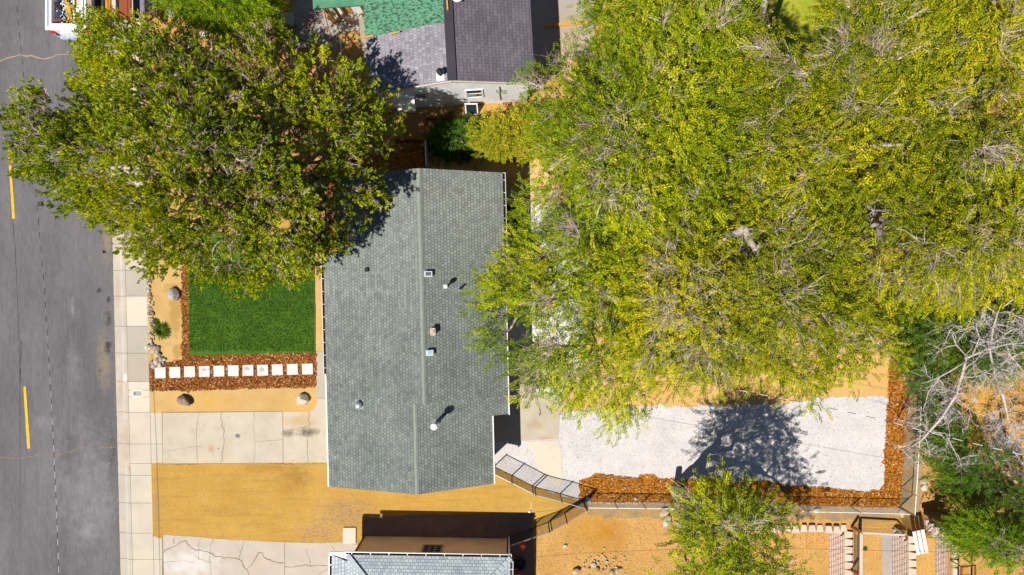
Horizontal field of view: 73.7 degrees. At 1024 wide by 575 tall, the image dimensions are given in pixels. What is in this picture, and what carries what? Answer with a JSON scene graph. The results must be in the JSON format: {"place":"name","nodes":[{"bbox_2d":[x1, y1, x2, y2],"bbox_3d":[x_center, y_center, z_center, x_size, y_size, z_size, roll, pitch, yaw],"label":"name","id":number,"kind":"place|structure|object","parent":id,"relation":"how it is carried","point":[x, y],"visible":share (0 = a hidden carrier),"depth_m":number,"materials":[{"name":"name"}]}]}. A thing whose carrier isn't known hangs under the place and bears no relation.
{"place":"outdoors","nodes":[
{"label":"outdoors","id":0,"kind":"place"},
{"bbox_2d":[16,1,58,571],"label":"overhead wire","id":1,"kind":"object","parent":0,"point":[46,318],"visible":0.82,"depth_m":31.19,"materials":[{"name":"black metal"}]},
{"bbox_2d":[0,0,120,574],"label":"road","id":2,"kind":"structure","parent":0,"point":[77,297],"depth_m":35.93,"materials":[{"name":"asphalt"}]},
{"bbox_2d":[45,0,96,40],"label":"pickup truck","id":3,"kind":"object","parent":2,"relation":"on","point":[63,32],"visible":0.41,"depth_m":34.65,"materials":[{"name":"white metal"}]},
{"bbox_2d":[54,0,72,23],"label":"junk pile","id":4,"kind":"object","parent":3,"relation":"in","point":[61,10],"visible":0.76,"depth_m":34.95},
{"bbox_2d":[65,0,68,21],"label":"plank","id":5,"kind":"object","parent":4,"relation":"on","point":[66,10],"visible":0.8,"depth_m":34.89,"materials":[{"name":"yellow wood"}]},
{"bbox_2d":[66,2,72,23],"bbox_3d":[-22.544,-13.998,34.825,0.150,0.298,0.991,-2,90,0],"label":"plank","id":6,"kind":"object","parent":4,"relation":"on","point":[68,7],"visible":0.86,"depth_m":34.77,"materials":[{"name":"yellow wood"}]},
{"bbox_2d":[100,240,119,555],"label":"dry litter","id":7,"kind":"object","parent":2,"relation":"on","point":[110,395],"visible":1,"depth_m":35.92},
{"bbox_2d":[107,21,132,574],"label":"kerb","id":8,"kind":"structure","parent":2,"relation":"on","point":[122,405],"depth_m":35.92,"materials":[{"name":"concrete"}]},
{"bbox_2d":[119,0,162,574],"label":"sidewalk","id":9,"kind":"structure","parent":0,"point":[145,432],"depth_m":35.80,"materials":[{"name":"concrete"}]},
{"bbox_2d":[132,390,142,396],"bbox_3d":[-19.624,5.555,35.795,0.560,0.038,0.360,0,90,0],"label":"meter box","id":10,"kind":"object","parent":9,"relation":"on","point":[137,393],"visible":1,"depth_m":35.78,"materials":[{"name":"white paint"}]},
{"bbox_2d":[150,386,316,413],"bbox_3d":[-14.553,5.845,35.963,8.892,0.350,1.635,0,90,0],"label":"tan strip","id":11,"kind":"object","parent":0,"point":[270,399],"visible":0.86,"depth_m":35.79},
{"bbox_2d":[177,395,190,405],"bbox_3d":[-17.102,5.903,35.630,0.697,0.445,0.555,0,90,0],"label":"boulder","id":12,"kind":"object","parent":11,"relation":"on","point":[183,400],"visible":1,"depth_m":35.46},
{"bbox_2d":[297,394,308,404],"bbox_3d":[-10.931,5.835,35.633,0.646,0.509,0.596,0,90,0],"label":"boulder","id":13,"kind":"object","parent":11,"relation":"on","point":[302,399],"visible":1,"depth_m":35.50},
{"bbox_2d":[162,351,326,463],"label":"driveway","id":14,"kind":"structure","parent":0,"point":[190,437],"depth_m":35.78,"materials":[{"name":"concrete"}]},
{"bbox_2d":[187,235,315,355],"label":"lawn","id":15,"kind":"structure","parent":0,"point":[303,310],"depth_m":35.75,"materials":[{"name":"plant"}]},
{"bbox_2d":[141,0,362,249],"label":"front yard","id":16,"kind":"structure","parent":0,"point":[352,52],"depth_m":35.80,"materials":[{"name":"soil"}]},
{"bbox_2d":[61,3,259,145],"bbox_3d":[-15.385,-8.926,30.977,12.118,10.438,5.682,24,90,0],"label":"broadleaf tree","id":17,"kind":"object","parent":16,"relation":"on","point":[215,104],"visible":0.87,"depth_m":28.31,"materials":[{"name":"green plant"}]},
{"bbox_2d":[0,76,335,299],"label":"tree","id":18,"kind":"object","parent":16,"relation":"on","point":[263,252],"visible":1,"depth_m":27.49,"materials":[{"name":"green plant"}]},
{"bbox_2d":[146,0,289,49],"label":"broadleaf tree","id":19,"kind":"object","parent":16,"relation":"on","point":[213,17],"visible":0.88,"depth_m":32.46,"materials":[{"name":"green plant"}]},
{"bbox_2d":[281,22,293,37],"bbox_3d":[-11.802,-13.439,35.677,0.912,0.206,0.914,0,90,0],"label":"dry grass tuft","id":20,"kind":"object","parent":16,"relation":"on","point":[288,26],"visible":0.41,"depth_m":35.65,"materials":[{"name":"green plant"}]},
{"bbox_2d":[240,0,360,142],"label":"dry litter","id":21,"kind":"object","parent":16,"relation":"on","point":[308,49],"visible":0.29,"depth_m":35.77,"materials":[{"name":"brown plant"}]},
{"bbox_2d":[295,42,306,47],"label":"concrete block","id":22,"kind":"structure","parent":16,"relation":"on","point":[303,44],"depth_m":35.71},
{"bbox_2d":[197,9,411,255],"bbox_3d":[-8.205,-7.687,31.364,6.845,9.414,11.808,-31,90,0],"label":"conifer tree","id":23,"kind":"object","parent":16,"relation":"on","point":[335,155],"visible":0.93,"depth_m":28.80,"materials":[{"name":"green plant"}]},
{"bbox_2d":[162,527,357,574],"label":"driveway","id":24,"kind":"structure","parent":0,"point":[186,555],"depth_m":35.78,"materials":[{"name":"concrete"}]},
{"bbox_2d":[290,0,337,50],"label":"gravel drive","id":25,"kind":"structure","parent":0,"point":[306,6],"depth_m":35.79,"materials":[{"name":"gravel"}]},
{"bbox_2d":[284,12,293,25],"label":"concrete block","id":26,"kind":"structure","parent":25,"relation":"on","point":[289,17],"depth_m":35.70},
{"bbox_2d":[295,12,331,42],"bbox_3d":[-10.399,-13.627,35.765,1.962,0.053,1.634,0,90,0],"label":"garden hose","id":27,"kind":"object","parent":25,"relation":"on","point":[313,25],"visible":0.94,"depth_m":35.76,"materials":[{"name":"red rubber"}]},
{"bbox_2d":[314,238,322,351],"bbox_3d":[-10.071,0.306,35.965,0.700,0.350,6.103,0,90,0],"label":"dirt strip","id":28,"kind":"object","parent":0,"point":[318,322],"visible":0.35,"depth_m":35.79,"materials":[{"name":"soil"}]},
{"bbox_2d":[151,443,581,574],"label":"sand yard","id":29,"kind":"structure","parent":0,"point":[227,487],"depth_m":35.79,"materials":[{"name":"sand"}]},
{"bbox_2d":[301,498,378,543],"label":"dry litter","id":30,"kind":"object","parent":29,"relation":"on","point":[339,521],"visible":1,"depth_m":35.78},
{"bbox_2d":[154,465,541,540],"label":"pebbles","id":31,"kind":"object","parent":29,"relation":"on","point":[305,501],"visible":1,"depth_m":35.78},
{"bbox_2d":[362,512,533,574],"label":"shaded soil","id":32,"kind":"structure","parent":0,"point":[491,525],"depth_m":35.79,"materials":[{"name":"soil"}]},
{"bbox_2d":[513,557,525,570],"bbox_3d":[0.376,14.428,35.690,0.658,0.200,0.658,0,90,0],"label":"tyre","id":33,"kind":"object","parent":32,"relation":"on","point":[522,561],"visible":0.98,"depth_m":35.59,"materials":[{"name":"black rubber"}]},
{"bbox_2d":[519,541,526,550],"bbox_3d":[0.555,13.497,35.450,0.360,0.700,0.360,-11,90,0],"label":"traffic cone","id":34,"kind":"object","parent":32,"relation":"on","point":[522,545],"visible":1,"depth_m":35.68,"materials":[{"name":"orange plastic"}]},
{"bbox_2d":[494,190,563,485],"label":"patio","id":35,"kind":"structure","parent":0,"point":[529,424],"depth_m":35.77,"materials":[{"name":"concrete"}]},
{"bbox_2d":[506,204,518,233],"bbox_3d":[-0.004,-3.587,35.700,0.780,0.200,1.524,0,90,0],"label":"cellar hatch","id":36,"kind":"object","parent":35,"relation":"on","point":[513,220],"visible":0.21,"depth_m":35.77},
{"bbox_2d":[206,0,1023,574],"bbox_3d":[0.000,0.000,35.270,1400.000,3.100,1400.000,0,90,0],"label":"ground","id":37,"kind":"structure","parent":0,"point":[598,536],"depth_m":35.82,"materials":[{"name":"soil"}]},
{"bbox_2d":[87,0,168,26],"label":"lumber shed","id":38,"kind":"structure","parent":37,"relation":"on","point":[124,7],"depth_m":34.60,"materials":[{"name":"brown wood"}]},
{"bbox_2d":[146,239,182,361],"bbox_3d":[-18.132,0.771,35.963,2.107,0.350,6.776,0,90,0],"label":"tan bed","id":39,"kind":"object","parent":37,"relation":"on","point":[166,308],"visible":0.54,"depth_m":35.79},
{"bbox_2d":[152,322,170,341],"bbox_3d":[-18.339,2.296,35.639,1.082,0.282,1.098,0,90,0],"label":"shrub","id":40,"kind":"object","parent":39,"relation":"on","point":[162,330],"visible":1,"depth_m":35.63,"materials":[{"name":"green plant"}]},
{"bbox_2d":[167,287,179,300],"bbox_3d":[-17.642,0.318,35.626,0.655,0.476,0.572,31,90,0],"label":"boulder","id":41,"kind":"object","parent":39,"relation":"on","point":[173,293],"visible":1,"depth_m":35.50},
{"bbox_2d":[149,238,317,392],"bbox_3d":[-14.595,1.406,35.951,8.850,0.350,8.303,0,90,0],"label":"bark bed","id":42,"kind":"object","parent":37,"relation":"on","point":[296,379],"visible":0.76,"depth_m":35.78,"materials":[{"name":"wood"}]},
{"bbox_2d":[155,367,165,377],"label":"stepping stone","id":43,"kind":"object","parent":42,"relation":"on","point":[161,373],"visible":1,"depth_m":35.72,"materials":[{"name":"concrete"}]},
{"bbox_2d":[169,367,180,377],"bbox_3d":[-17.632,4.439,35.761,0.570,0.078,0.570,-2,90,0],"label":"stepping stone","id":44,"kind":"object","parent":42,"relation":"on","point":[174,372],"visible":1,"depth_m":35.72,"materials":[{"name":"concrete"}]},
{"bbox_2d":[184,366,194,376],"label":"stepping stone","id":45,"kind":"object","parent":42,"relation":"on","point":[189,371],"visible":1,"depth_m":35.72,"materials":[{"name":"concrete"}]},
{"bbox_2d":[199,366,209,376],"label":"stepping stone","id":46,"kind":"object","parent":42,"relation":"on","point":[205,370],"visible":1,"depth_m":35.72,"materials":[{"name":"concrete"}]},
{"bbox_2d":[213,365,224,376],"bbox_3d":[-15.327,4.368,35.761,0.570,0.078,0.570,-1,90,0],"label":"stepping stone","id":47,"kind":"object","parent":42,"relation":"on","point":[219,370],"visible":1,"depth_m":35.72,"materials":[{"name":"concrete"}]},
{"bbox_2d":[228,365,238,375],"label":"stepping stone","id":48,"kind":"object","parent":42,"relation":"on","point":[233,370],"visible":1,"depth_m":35.72,"materials":[{"name":"concrete"}]},
{"bbox_2d":[242,365,253,375],"bbox_3d":[-13.809,4.332,35.761,0.570,0.078,0.570,-1,90,0],"label":"stepping stone","id":49,"kind":"object","parent":42,"relation":"on","point":[248,370],"visible":1,"depth_m":35.72,"materials":[{"name":"concrete"}]},
{"bbox_2d":[257,364,268,375],"bbox_3d":[-13.041,4.323,35.761,0.570,0.078,0.570,-2,90,0],"label":"stepping stone","id":50,"kind":"object","parent":42,"relation":"on","point":[263,369],"visible":1,"depth_m":35.72,"materials":[{"name":"concrete"}]},
{"bbox_2d":[272,364,282,374],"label":"stepping stone","id":51,"kind":"object","parent":42,"relation":"on","point":[277,369],"visible":1,"depth_m":35.72,"materials":[{"name":"concrete"}]},
{"bbox_2d":[287,364,297,374],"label":"stepping stone","id":52,"kind":"object","parent":42,"relation":"on","point":[292,368],"visible":1,"depth_m":35.72,"materials":[{"name":"concrete"}]},
{"bbox_2d":[302,363,312,374],"bbox_3d":[-10.701,4.261,35.761,0.570,0.078,0.570,-2,90,0],"label":"stepping stone","id":53,"kind":"object","parent":42,"relation":"on","point":[307,368],"visible":1,"depth_m":35.72,"materials":[{"name":"concrete"}]},
{"bbox_2d":[328,145,426,250],"bbox_3d":[-7.032,-4.471,35.955,5.177,0.350,6.031,0,90,0],"label":"bark side","id":54,"kind":"object","parent":37,"relation":"on","point":[407,158],"visible":0.16,"depth_m":35.78,"materials":[{"name":"wood"}]},
{"bbox_2d":[394,139,422,142],"bbox_3d":[-5.385,-7.603,35.450,1.395,0.700,0.054,0,90,0],"label":"board fence","id":55,"kind":"object","parent":37,"relation":"on","point":[408,140],"visible":1,"depth_m":35.38,"materials":[{"name":"red wood"}]},
{"bbox_2d":[321,168,509,494],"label":"house","id":56,"kind":"structure","parent":37,"relation":"on","point":[415,399],"depth_m":32.21,"materials":[{"name":"grey"}]},
{"bbox_2d":[329,535,512,574],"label":"house","id":57,"kind":"structure","parent":37,"relation":"on","point":[378,555],"depth_m":33.19,"materials":[{"name":"beige"}]},
{"bbox_2d":[420,544,443,551],"bbox_3d":[-3.988,13.068,34.100,1.066,1.200,0.040,1,90,0],"label":"window","id":58,"kind":"structure","parent":57,"relation":"in","point":[426,547],"depth_m":34.25,"materials":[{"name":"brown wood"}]},
{"bbox_2d":[313,0,534,112],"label":"house","id":59,"kind":"structure","parent":37,"relation":"on","point":[423,53],"depth_m":32.16,"materials":[{"name":"white"}]},
{"bbox_2d":[342,7,352,13],"bbox_3d":[-8.487,-14.320,34.700,0.400,2.200,0.080,0,90,0],"label":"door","id":60,"kind":"structure","parent":59,"relation":"in","point":[347,10],"depth_m":35.22,"materials":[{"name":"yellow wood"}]},
{"bbox_2d":[411,93,428,98],"bbox_3d":[-4.548,-9.455,33.750,0.757,0.880,0.043,-3,90,0],"label":"window","id":61,"kind":"structure","parent":59,"relation":"in","point":[415,95],"depth_m":33.72,"materials":[{"name":"glass"}]},
{"bbox_2d":[465,89,483,97],"bbox_3d":[-1.863,-9.601,33.850,0.876,1.380,0.043,-3,90,0],"label":"window","id":62,"kind":"structure","parent":59,"relation":"in","point":[472,93],"depth_m":33.82,"materials":[{"name":"white paint"}]},
{"bbox_2d":[418,107,487,170],"bbox_3d":[-2.668,-7.653,35.221,4.156,1.611,3.331,15,90,0],"label":"shrub","id":63,"kind":"object","parent":37,"relation":"on","point":[442,139],"visible":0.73,"depth_m":35.16,"materials":[{"name":"green plant"}]},
{"bbox_2d":[426,102,510,119],"bbox_3d":[-2.220,-8.984,35.680,4.470,0.240,0.566,-11,90,0],"label":"timber edging","id":64,"kind":"object","parent":37,"relation":"on","point":[433,118],"visible":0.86,"depth_m":35.56,"materials":[{"name":"red wood"}]},
{"bbox_2d":[465,103,477,114],"bbox_3d":[-2.093,-9.232,35.330,0.660,0.900,0.355,0,90,0],"label":"storm window","id":65,"kind":"structure","parent":37,"relation":"on","point":[472,108],"depth_m":35.27,"materials":[{"name":"white paint"}]},
{"bbox_2d":[463,102,559,168],"bbox_3d":[0.173,-7.607,34.515,5.163,2.995,3.306,0,90,0],"label":"hedge","id":66,"kind":"object","parent":37,"relation":"on","point":[497,138],"visible":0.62,"depth_m":33.77,"materials":[{"name":"green plant"}]},
{"bbox_2d":[510,501,587,546],"bbox_3d":[1.891,12.197,35.055,4.350,1.490,0.257,-25,90,0],"label":"chain link fence","id":67,"kind":"object","parent":37,"relation":"on","point":[552,525],"visible":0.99,"depth_m":35.02,"materials":[{"name":"black metal"}]},
{"bbox_2d":[530,0,593,70],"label":"side gravel","id":68,"kind":"structure","parent":37,"relation":"on","point":[543,12],"depth_m":35.79,"materials":[{"name":"gravel"}]},
{"bbox_2d":[544,21,587,26],"bbox_3d":[2.849,-13.787,35.740,2.345,0.090,0.160,-4,90,0],"label":"timber","id":69,"kind":"object","parent":68,"relation":"on","point":[558,24],"visible":0.79,"depth_m":35.70,"materials":[{"name":"yellow wood"}]},
{"bbox_2d":[662,515,670,528],"bbox_3d":[8.085,12.239,35.646,0.467,0.452,0.719,21,90,0],"label":"fieldstone","id":70,"kind":"object","parent":37,"relation":"on","point":[664,523],"visible":0.75,"depth_m":35.53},
{"bbox_2d":[536,507,825,574],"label":"pebbles","id":71,"kind":"object","parent":37,"relation":"on","point":[647,548],"visible":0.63,"depth_m":35.79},
{"bbox_2d":[641,454,815,574],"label":"elm tree","id":72,"kind":"object","parent":37,"relation":"on","point":[728,509],"visible":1,"depth_m":29.06,"materials":[{"name":"green plant"}]},
{"bbox_2d":[578,356,910,508],"bbox_3d":[13.140,10.291,35.945,18.430,0.350,7.603,-22,90,0],"label":"bark border","id":73,"kind":"object","parent":37,"relation":"on","point":[690,485],"visible":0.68,"depth_m":35.77,"materials":[{"name":"wood"}]},
{"bbox_2d":[482,152,908,507],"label":"bright bark chips","id":74,"kind":"object","parent":73,"relation":"on","point":[795,498],"visible":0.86,"depth_m":35.75,"materials":[{"name":"wood"}]},
{"bbox_2d":[744,524,846,532],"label":"retaining wall","id":75,"kind":"structure","parent":37,"relation":"on","point":[819,528],"depth_m":35.64,"materials":[{"name":"concrete"}]},
{"bbox_2d":[767,0,833,61],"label":"grass patch","id":76,"kind":"object","parent":37,"relation":"on","point":[787,13],"visible":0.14,"depth_m":35.79,"materials":[{"name":"plant"}]},
{"bbox_2d":[828,531,852,574],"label":"retaining wall","id":77,"kind":"structure","parent":37,"relation":"on","point":[840,563],"depth_m":36.00,"materials":[{"name":"brick"}]},
{"bbox_2d":[850,526,905,574],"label":"rail fence","id":78,"kind":"object","parent":37,"relation":"on","point":[897,533],"visible":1,"depth_m":34.82,"materials":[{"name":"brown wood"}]},
{"bbox_2d":[881,535,892,574],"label":"gravel strip","id":79,"kind":"object","parent":37,"relation":"on","point":[886,544],"visible":0.83,"depth_m":35.80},
{"bbox_2d":[892,529,915,574],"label":"brick wall","id":80,"kind":"structure","parent":37,"relation":"on","point":[903,561],"depth_m":35.05,"materials":[{"name":"brick"}]},
{"bbox_2d":[912,529,928,554],"bbox_3d":[20.699,12.905,34.670,0.602,0.130,1.215,-11,90,0],"label":"pallet","id":81,"kind":"object","parent":37,"relation":"on","point":[920,540],"visible":0.99,"depth_m":34.60,"materials":[{"name":"white wood"}]},
{"bbox_2d":[924,519,958,574],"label":"retaining wall","id":82,"kind":"structure","parent":37,"relation":"on","point":[939,555],"depth_m":34.30,"materials":[{"name":"concrete"}]},
{"bbox_2d":[875,276,1023,410],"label":"broadleaf tree","id":83,"kind":"object","parent":37,"relation":"on","point":[916,336],"visible":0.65,"depth_m":31.05,"materials":[{"name":"green plant"}]},
{"bbox_2d":[876,306,1023,483],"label":"bare tree","id":84,"kind":"object","parent":37,"relation":"on","point":[952,399],"visible":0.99,"depth_m":30.62,"materials":[{"name":"grey plant"}]},
{"bbox_2d":[950,558,975,574],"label":"fire ring","id":85,"kind":"object","parent":37,"relation":"on","point":[961,569],"visible":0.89,"depth_m":32.89,"materials":[{"name":"metal"}]},
{"bbox_2d":[907,378,1023,542],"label":"tree","id":86,"kind":"object","parent":37,"relation":"on","point":[938,442],"visible":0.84,"depth_m":33.36,"materials":[{"name":"green plant"}]},
{"bbox_2d":[919,379,1023,513],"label":"dry straw","id":87,"kind":"object","parent":37,"relation":"on","point":[981,444],"visible":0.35,"depth_m":35.76,"materials":[{"name":"beige plant"}]},
{"bbox_2d":[929,490,1023,574],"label":"tree","id":88,"kind":"object","parent":37,"relation":"on","point":[976,534],"visible":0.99,"depth_m":32.16,"materials":[{"name":"green plant"}]},
{"bbox_2d":[951,290,1023,437],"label":"bare tree","id":89,"kind":"object","parent":37,"relation":"on","point":[994,371],"visible":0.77,"depth_m":29.96,"materials":[{"name":"grey plant"}]},
{"bbox_2d":[979,416,1023,484],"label":"brush pile","id":90,"kind":"object","parent":37,"relation":"on","point":[1001,441],"visible":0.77,"depth_m":34.26,"materials":[{"name":"grey plant"}]},
{"bbox_2d":[419,144,902,411],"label":"back yard","id":91,"kind":"structure","parent":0,"point":[865,388],"depth_m":35.80,"materials":[{"name":"soil"}]},
{"bbox_2d":[424,140,428,168],"bbox_3d":[-4.374,-6.789,35.155,0.072,1.290,1.361,-2,90,0],"label":"chain link fence","id":92,"kind":"object","parent":91,"relation":"on","point":[426,155],"visible":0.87,"depth_m":34.99,"materials":[{"name":"metal"}]},
{"bbox_2d":[489,147,533,162],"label":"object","id":93,"kind":"object","parent":91,"relation":"on","point":[513,160],"visible":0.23,"depth_m":35.78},
{"bbox_2d":[506,205,589,399],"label":"pale slab","id":94,"kind":"structure","parent":91,"relation":"on","point":[515,332],"depth_m":35.79,"materials":[{"name":"concrete"}]},
{"bbox_2d":[456,158,720,447],"bbox_3d":[3.043,0.778,30.634,11.128,10.816,12.653,0,90,0],"label":"elm tree","id":95,"kind":"object","parent":91,"relation":"on","point":[599,272],"visible":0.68,"depth_m":27.45,"materials":[{"name":"green plant"}]},
{"bbox_2d":[496,0,798,251],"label":"elm tree","id":96,"kind":"object","parent":91,"relation":"on","point":[649,104],"visible":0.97,"depth_m":25.38,"materials":[{"name":"green plant"}]},
{"bbox_2d":[574,365,887,407],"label":"dry litter","id":97,"kind":"object","parent":91,"relation":"on","point":[739,395],"visible":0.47,"depth_m":35.78,"materials":[{"name":"brown plant"}]},
{"bbox_2d":[603,156,917,421],"bbox_3d":[10.944,0.298,30.008,14.760,12.194,11.143,0,90,0],"label":"elm tree","id":98,"kind":"object","parent":91,"relation":"on","point":[748,336],"visible":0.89,"depth_m":25.99,"materials":[{"name":"green plant"}]},
{"bbox_2d":[712,0,1023,227],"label":"elm tree","id":99,"kind":"object","parent":91,"relation":"on","point":[823,144],"visible":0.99,"depth_m":25.09,"materials":[{"name":"green plant"}]},
{"bbox_2d":[802,124,1023,333],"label":"elm tree","id":100,"kind":"object","parent":91,"relation":"on","point":[985,219],"visible":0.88,"depth_m":25.98,"materials":[{"name":"green plant"}]},
{"bbox_2d":[494,394,888,499],"bbox_3d":[9.534,8.303,35.961,20.999,0.350,5.690,0,90,0],"label":"gravel patch","id":101,"kind":"object","parent":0,"point":[516,459],"visible":0.62,"depth_m":35.79,"materials":[{"name":"gravel"}]},
{"bbox_2d":[495,467,586,509],"bbox_3d":[1.352,10.383,35.055,5.078,1.490,0.313,21,90,0],"label":"chain link fence","id":102,"kind":"object","parent":101,"relation":"on","point":[536,493],"visible":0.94,"depth_m":34.98,"materials":[{"name":"black metal"}]},
{"bbox_2d":[519,406,881,484],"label":"dry litter","id":103,"kind":"object","parent":101,"relation":"on","point":[732,445],"visible":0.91,"depth_m":35.77,"materials":[{"name":"brown plant"}]},
{"bbox_2d":[581,353,924,522],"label":"verge","id":104,"kind":"structure","parent":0,"point":[655,514],"depth_m":35.79,"materials":[{"name":"soil mulch"},{"name":"wood chips"}]},
{"bbox_2d":[660,509,668,516],"bbox_3d":[7.939,11.727,35.682,0.418,0.348,0.547,39,90,0],"label":"fieldstone","id":105,"kind":"object","parent":104,"relation":"on","point":[664,512],"visible":0.8,"depth_m":35.56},
{"bbox_2d":[585,501,910,514],"bbox_3d":[12.058,11.344,35.230,16.462,1.140,0.121,1,90,0],"label":"chain link fence","id":106,"kind":"object","parent":104,"relation":"on","point":[801,507],"visible":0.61,"depth_m":35.17,"materials":[{"name":"metal"}]},
{"bbox_2d":[900,367,921,515],"bbox_3d":[20.526,7.686,35.080,0.193,1.440,7.698,2,90,0],"label":"chain link fence","id":107,"kind":"object","parent":104,"relation":"on","point":[916,495],"visible":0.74,"depth_m":34.99,"materials":[{"name":"metal"}]},
{"bbox_2d":[919,478,928,484],"bbox_3d":[21.531,10.112,35.693,0.474,0.313,0.362,8,90,0],"label":"fieldstone","id":108,"kind":"object","parent":104,"relation":"on","point":[925,481],"visible":0.92,"depth_m":35.61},
{"bbox_2d":[921,484,927,490],"bbox_3d":[21.574,10.467,35.717,0.320,0.242,0.405,33,90,0],"label":"fieldstone","id":109,"kind":"object","parent":104,"relation":"on","point":[924,487],"visible":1,"depth_m":35.64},
{"bbox_2d":[511,548,1022,558],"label":"overhead wire","id":110,"kind":"object","parent":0,"point":[745,548],"visible":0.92,"depth_m":32.18,"materials":[{"name":"black metal"}]},
{"bbox_2d":[605,360,1022,454],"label":"overhead wire","id":111,"kind":"object","parent":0,"point":[867,416],"visible":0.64,"depth_m":29.79,"materials":[{"name":"black metal"}]},
{"bbox_2d":[617,411,1022,481],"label":"overhead wire","id":112,"kind":"object","parent":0,"point":[830,448],"visible":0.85,"depth_m":30.45,"materials":[{"name":"black metal"}]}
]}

